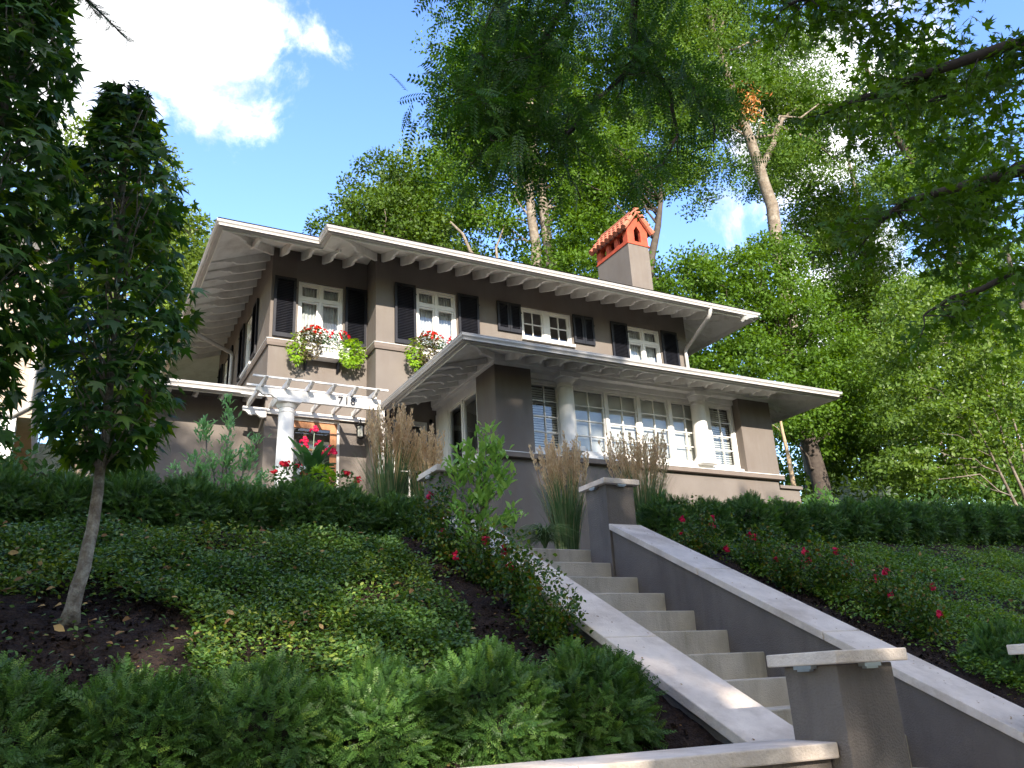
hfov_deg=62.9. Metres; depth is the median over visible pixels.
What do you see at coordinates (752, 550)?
rose bush
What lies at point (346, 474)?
begonia
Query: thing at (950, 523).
yew bush
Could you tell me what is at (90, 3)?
spruce tree
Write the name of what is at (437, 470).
pier
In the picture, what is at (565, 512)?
feather grass
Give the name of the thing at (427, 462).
feather grass
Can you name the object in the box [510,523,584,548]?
arching grass
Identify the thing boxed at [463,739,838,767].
wall
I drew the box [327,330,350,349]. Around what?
geranium
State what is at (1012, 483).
woodland tree
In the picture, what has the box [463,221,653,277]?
woodland tree
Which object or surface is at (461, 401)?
window
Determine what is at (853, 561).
rose bush
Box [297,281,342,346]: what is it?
window
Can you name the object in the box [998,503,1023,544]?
yew bush
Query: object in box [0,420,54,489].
green shrub
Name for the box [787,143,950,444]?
white pine tree
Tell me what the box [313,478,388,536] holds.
yew bush
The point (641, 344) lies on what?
window
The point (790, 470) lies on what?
thin pale tree
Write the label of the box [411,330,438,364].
coleus
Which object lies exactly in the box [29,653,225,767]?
yew bush
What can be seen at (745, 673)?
garden stair
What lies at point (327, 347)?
trailing greenery
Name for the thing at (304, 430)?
inner door
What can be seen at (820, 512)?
yew bush
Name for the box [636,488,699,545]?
yew bush
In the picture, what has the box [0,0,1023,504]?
sky
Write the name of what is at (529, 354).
house
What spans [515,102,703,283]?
oak tree
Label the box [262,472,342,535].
yew bush
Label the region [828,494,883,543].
yew bush
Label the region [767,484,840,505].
hydrangea shrub
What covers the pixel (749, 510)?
yew bush
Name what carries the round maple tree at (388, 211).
on the ground at (697, 733)
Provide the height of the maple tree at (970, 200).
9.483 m
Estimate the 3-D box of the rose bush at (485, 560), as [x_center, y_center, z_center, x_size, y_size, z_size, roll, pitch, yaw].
[-0.117,1.107,5.421,0.662,0.652,0.450,-12,-21,23]
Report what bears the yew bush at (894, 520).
on the ground at (697, 733)
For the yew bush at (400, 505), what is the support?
on the ground at (697, 733)
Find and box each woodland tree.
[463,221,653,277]
[648,248,785,481]
[733,115,908,478]
[751,362,946,502]
[774,282,874,502]
[924,253,1023,507]
[932,247,1023,502]
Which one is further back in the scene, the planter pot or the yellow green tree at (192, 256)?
the yellow green tree at (192, 256)
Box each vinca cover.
[0,508,555,687]
[703,530,1023,699]
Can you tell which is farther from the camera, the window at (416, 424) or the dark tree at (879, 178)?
the dark tree at (879, 178)
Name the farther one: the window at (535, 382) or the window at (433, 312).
the window at (433, 312)
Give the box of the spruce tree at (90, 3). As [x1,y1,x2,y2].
[77,0,138,49]
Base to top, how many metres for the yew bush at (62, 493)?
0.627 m
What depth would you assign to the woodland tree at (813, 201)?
46.34 m
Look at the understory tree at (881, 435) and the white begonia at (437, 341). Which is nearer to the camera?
the white begonia at (437, 341)
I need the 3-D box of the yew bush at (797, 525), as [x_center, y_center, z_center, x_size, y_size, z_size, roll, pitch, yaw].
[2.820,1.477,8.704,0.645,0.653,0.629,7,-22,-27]
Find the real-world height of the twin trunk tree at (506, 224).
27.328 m
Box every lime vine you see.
[285,332,307,366]
[308,464,338,490]
[338,338,367,370]
[403,339,425,371]
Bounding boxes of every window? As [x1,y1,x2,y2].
[224,361,227,383]
[239,317,251,378]
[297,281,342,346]
[393,419,426,493]
[416,288,456,349]
[446,387,478,465]
[521,307,575,347]
[531,379,560,450]
[572,384,695,464]
[627,326,661,362]
[705,402,740,468]
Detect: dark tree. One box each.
[794,341,945,505]
[832,30,1023,504]
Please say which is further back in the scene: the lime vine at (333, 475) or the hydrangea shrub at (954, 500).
the hydrangea shrub at (954, 500)
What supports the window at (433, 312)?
in the house at (529, 354)
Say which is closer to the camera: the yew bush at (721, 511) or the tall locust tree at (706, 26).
the yew bush at (721, 511)
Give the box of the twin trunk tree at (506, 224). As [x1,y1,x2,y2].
[404,0,676,275]
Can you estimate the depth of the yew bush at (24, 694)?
2.65 m
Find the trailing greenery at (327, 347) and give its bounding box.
[318,338,339,352]
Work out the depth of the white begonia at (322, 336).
17.98 m
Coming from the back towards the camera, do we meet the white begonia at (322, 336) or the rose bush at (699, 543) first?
the white begonia at (322, 336)
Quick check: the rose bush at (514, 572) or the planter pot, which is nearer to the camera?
the rose bush at (514, 572)
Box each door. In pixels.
[294,420,336,485]
[294,429,324,451]
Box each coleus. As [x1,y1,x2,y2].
[292,325,324,360]
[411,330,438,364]
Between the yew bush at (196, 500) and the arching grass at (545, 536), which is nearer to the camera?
the yew bush at (196, 500)
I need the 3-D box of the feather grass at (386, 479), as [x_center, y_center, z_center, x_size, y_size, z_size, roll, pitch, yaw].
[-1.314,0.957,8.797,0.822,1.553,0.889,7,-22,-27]
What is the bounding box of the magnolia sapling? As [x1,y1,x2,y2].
[441,419,528,567]
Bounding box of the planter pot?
[292,473,326,488]
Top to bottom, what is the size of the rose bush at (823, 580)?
0.759 m
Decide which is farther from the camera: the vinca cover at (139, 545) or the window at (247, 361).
the window at (247, 361)
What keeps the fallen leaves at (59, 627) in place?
on the vinca cover at (139, 545)
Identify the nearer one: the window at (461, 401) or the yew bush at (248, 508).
the yew bush at (248, 508)
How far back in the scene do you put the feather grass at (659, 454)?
8.80 m
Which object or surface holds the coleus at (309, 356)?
on the house at (529, 354)
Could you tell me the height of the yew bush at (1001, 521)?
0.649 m
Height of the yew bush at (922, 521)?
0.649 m
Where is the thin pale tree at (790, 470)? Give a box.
[772,421,795,485]
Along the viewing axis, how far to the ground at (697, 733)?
4.15 m
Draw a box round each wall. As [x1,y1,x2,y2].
[442,517,794,743]
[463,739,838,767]
[609,524,1023,767]
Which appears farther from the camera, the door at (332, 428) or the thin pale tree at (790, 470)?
the thin pale tree at (790, 470)
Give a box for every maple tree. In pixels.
[302,145,495,257]
[649,222,891,502]
[737,0,1023,375]
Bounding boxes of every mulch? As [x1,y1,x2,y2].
[703,545,1019,705]
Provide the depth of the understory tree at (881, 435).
29.26 m
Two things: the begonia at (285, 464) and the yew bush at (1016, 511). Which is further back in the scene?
the begonia at (285, 464)
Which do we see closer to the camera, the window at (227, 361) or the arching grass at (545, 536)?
the arching grass at (545, 536)
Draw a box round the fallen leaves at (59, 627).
[0,513,475,647]
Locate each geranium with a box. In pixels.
[302,324,328,342]
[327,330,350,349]
[420,330,444,348]
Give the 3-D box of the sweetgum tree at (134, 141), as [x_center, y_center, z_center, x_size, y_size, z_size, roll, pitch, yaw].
[-2.059,-0.302,4.296,0.940,2.996,0.803,7,-22,-27]
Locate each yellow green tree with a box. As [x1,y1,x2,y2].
[0,102,215,478]
[145,220,214,356]
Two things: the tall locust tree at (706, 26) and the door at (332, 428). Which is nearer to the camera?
the door at (332, 428)
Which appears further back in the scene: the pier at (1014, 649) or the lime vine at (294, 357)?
the lime vine at (294, 357)
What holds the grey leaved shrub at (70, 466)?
on the ground at (697, 733)
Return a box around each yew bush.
[0,455,48,524]
[0,650,105,767]
[19,467,108,527]
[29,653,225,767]
[82,466,176,528]
[149,467,232,533]
[170,645,352,767]
[211,479,281,533]
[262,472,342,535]
[303,649,465,767]
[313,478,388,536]
[364,490,426,538]
[411,633,573,767]
[514,635,676,757]
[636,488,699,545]
[686,495,741,544]
[723,489,784,543]
[770,495,820,544]
[794,498,852,545]
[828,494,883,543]
[857,494,917,548]
[898,499,945,545]
[923,499,968,545]
[949,613,1023,686]
[952,498,993,545]
[973,502,1020,546]
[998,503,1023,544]
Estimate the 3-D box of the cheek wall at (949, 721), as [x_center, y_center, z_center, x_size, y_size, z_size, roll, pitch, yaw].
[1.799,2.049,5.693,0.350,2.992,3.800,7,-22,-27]
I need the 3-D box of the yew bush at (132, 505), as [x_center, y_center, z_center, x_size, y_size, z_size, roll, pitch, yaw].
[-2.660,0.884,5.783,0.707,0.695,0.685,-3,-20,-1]
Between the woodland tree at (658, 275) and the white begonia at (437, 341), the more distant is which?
the woodland tree at (658, 275)
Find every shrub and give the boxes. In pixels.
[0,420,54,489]
[33,430,111,478]
[164,393,270,499]
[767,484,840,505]
[804,475,897,502]
[858,274,1023,505]
[887,475,1022,505]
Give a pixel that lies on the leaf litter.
(70, 664)
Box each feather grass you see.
[352,401,418,511]
[395,423,455,506]
[528,430,598,549]
[598,429,674,524]
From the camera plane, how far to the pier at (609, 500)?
7.49 m
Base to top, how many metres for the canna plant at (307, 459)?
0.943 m
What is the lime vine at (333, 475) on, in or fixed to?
hanging from the planter pot
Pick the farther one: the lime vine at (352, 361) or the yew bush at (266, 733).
the lime vine at (352, 361)
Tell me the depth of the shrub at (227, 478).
8.39 m
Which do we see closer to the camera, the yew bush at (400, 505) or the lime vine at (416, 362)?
the yew bush at (400, 505)
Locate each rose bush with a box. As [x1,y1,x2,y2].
[396,470,460,544]
[415,483,490,568]
[442,508,536,591]
[486,524,566,617]
[511,555,593,649]
[669,493,727,556]
[719,511,799,574]
[756,532,813,593]
[790,521,869,605]
[805,535,865,585]
[831,545,924,625]
[887,567,958,645]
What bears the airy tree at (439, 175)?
on the ground at (697, 733)
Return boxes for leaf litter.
[15,529,681,765]
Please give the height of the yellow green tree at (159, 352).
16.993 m
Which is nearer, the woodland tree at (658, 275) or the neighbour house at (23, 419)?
the neighbour house at (23, 419)
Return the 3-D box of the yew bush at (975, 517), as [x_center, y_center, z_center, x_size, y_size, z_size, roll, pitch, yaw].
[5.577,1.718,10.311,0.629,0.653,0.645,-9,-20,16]
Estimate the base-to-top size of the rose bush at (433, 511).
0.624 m
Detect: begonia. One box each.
[269,460,306,485]
[297,466,311,479]
[310,328,330,344]
[328,469,360,488]
[427,334,446,348]
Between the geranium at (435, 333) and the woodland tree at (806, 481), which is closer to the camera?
the geranium at (435, 333)
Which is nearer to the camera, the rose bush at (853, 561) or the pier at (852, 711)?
the pier at (852, 711)
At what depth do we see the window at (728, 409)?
18.31 m
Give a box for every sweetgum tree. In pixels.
[0,0,91,471]
[15,78,208,625]
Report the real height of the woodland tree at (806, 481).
12.553 m
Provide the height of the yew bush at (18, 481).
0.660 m
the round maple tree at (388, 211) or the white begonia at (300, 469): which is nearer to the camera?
the white begonia at (300, 469)
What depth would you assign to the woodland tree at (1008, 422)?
51.95 m
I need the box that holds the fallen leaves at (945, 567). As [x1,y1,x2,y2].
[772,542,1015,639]
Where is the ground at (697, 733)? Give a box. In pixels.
[0,526,1023,767]
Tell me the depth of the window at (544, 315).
20.51 m
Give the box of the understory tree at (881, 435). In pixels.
[844,277,1007,506]
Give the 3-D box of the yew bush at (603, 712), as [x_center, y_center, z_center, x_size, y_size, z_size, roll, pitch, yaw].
[0.318,1.424,3.617,0.773,0.668,0.721,7,-22,-27]
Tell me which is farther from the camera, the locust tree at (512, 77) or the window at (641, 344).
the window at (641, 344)
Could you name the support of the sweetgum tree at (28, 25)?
on the ground at (697, 733)
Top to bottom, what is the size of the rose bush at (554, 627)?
0.614 m
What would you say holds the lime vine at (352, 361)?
hanging from the house at (529, 354)
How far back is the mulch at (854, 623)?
5.84 m
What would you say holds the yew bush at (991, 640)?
on the ground at (697, 733)
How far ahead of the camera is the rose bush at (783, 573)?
6.49 m
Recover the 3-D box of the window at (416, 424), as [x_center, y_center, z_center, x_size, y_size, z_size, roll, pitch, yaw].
[-2.172,1.604,17.681,0.800,1.700,0.100,7,-22,-27]
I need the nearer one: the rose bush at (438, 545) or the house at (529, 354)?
the rose bush at (438, 545)
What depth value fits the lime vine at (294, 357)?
17.43 m
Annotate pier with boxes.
[417,464,474,516]
[579,477,639,576]
[766,647,910,767]
[1006,644,1023,655]
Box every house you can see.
[0,225,74,476]
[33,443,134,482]
[115,207,842,549]
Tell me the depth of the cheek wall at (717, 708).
4.09 m
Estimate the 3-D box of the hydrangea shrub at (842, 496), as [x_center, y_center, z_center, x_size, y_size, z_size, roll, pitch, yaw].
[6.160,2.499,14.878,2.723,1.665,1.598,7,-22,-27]
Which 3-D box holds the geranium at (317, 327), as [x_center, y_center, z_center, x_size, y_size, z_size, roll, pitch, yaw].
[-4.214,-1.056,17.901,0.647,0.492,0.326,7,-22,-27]
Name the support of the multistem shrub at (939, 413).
on the ground at (697, 733)
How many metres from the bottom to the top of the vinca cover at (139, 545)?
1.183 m
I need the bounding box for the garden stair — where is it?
[529,548,918,767]
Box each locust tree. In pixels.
[390,0,767,226]
[571,0,873,517]
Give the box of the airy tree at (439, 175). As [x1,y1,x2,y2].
[357,127,499,256]
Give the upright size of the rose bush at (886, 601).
0.652 m
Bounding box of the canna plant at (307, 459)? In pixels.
[288,425,337,474]
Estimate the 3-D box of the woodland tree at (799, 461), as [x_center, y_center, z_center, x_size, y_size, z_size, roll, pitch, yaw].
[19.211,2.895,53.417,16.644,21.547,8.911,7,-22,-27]
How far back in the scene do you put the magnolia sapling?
5.80 m
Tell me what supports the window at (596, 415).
in the house at (529, 354)
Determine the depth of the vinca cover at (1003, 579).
7.42 m
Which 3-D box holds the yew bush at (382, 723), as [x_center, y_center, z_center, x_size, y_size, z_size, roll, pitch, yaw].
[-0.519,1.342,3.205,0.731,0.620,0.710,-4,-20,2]
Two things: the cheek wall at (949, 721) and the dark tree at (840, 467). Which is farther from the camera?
the dark tree at (840, 467)
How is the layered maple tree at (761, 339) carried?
on the ground at (697, 733)
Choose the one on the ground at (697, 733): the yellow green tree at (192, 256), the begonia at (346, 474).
the yellow green tree at (192, 256)
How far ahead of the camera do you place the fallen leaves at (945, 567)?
7.31 m
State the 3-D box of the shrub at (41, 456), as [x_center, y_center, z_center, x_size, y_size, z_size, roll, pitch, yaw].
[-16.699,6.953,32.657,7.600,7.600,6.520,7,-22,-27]
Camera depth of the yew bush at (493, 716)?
3.21 m
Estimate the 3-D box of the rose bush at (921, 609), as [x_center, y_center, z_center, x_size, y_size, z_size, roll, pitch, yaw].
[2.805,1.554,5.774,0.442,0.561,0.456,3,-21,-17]

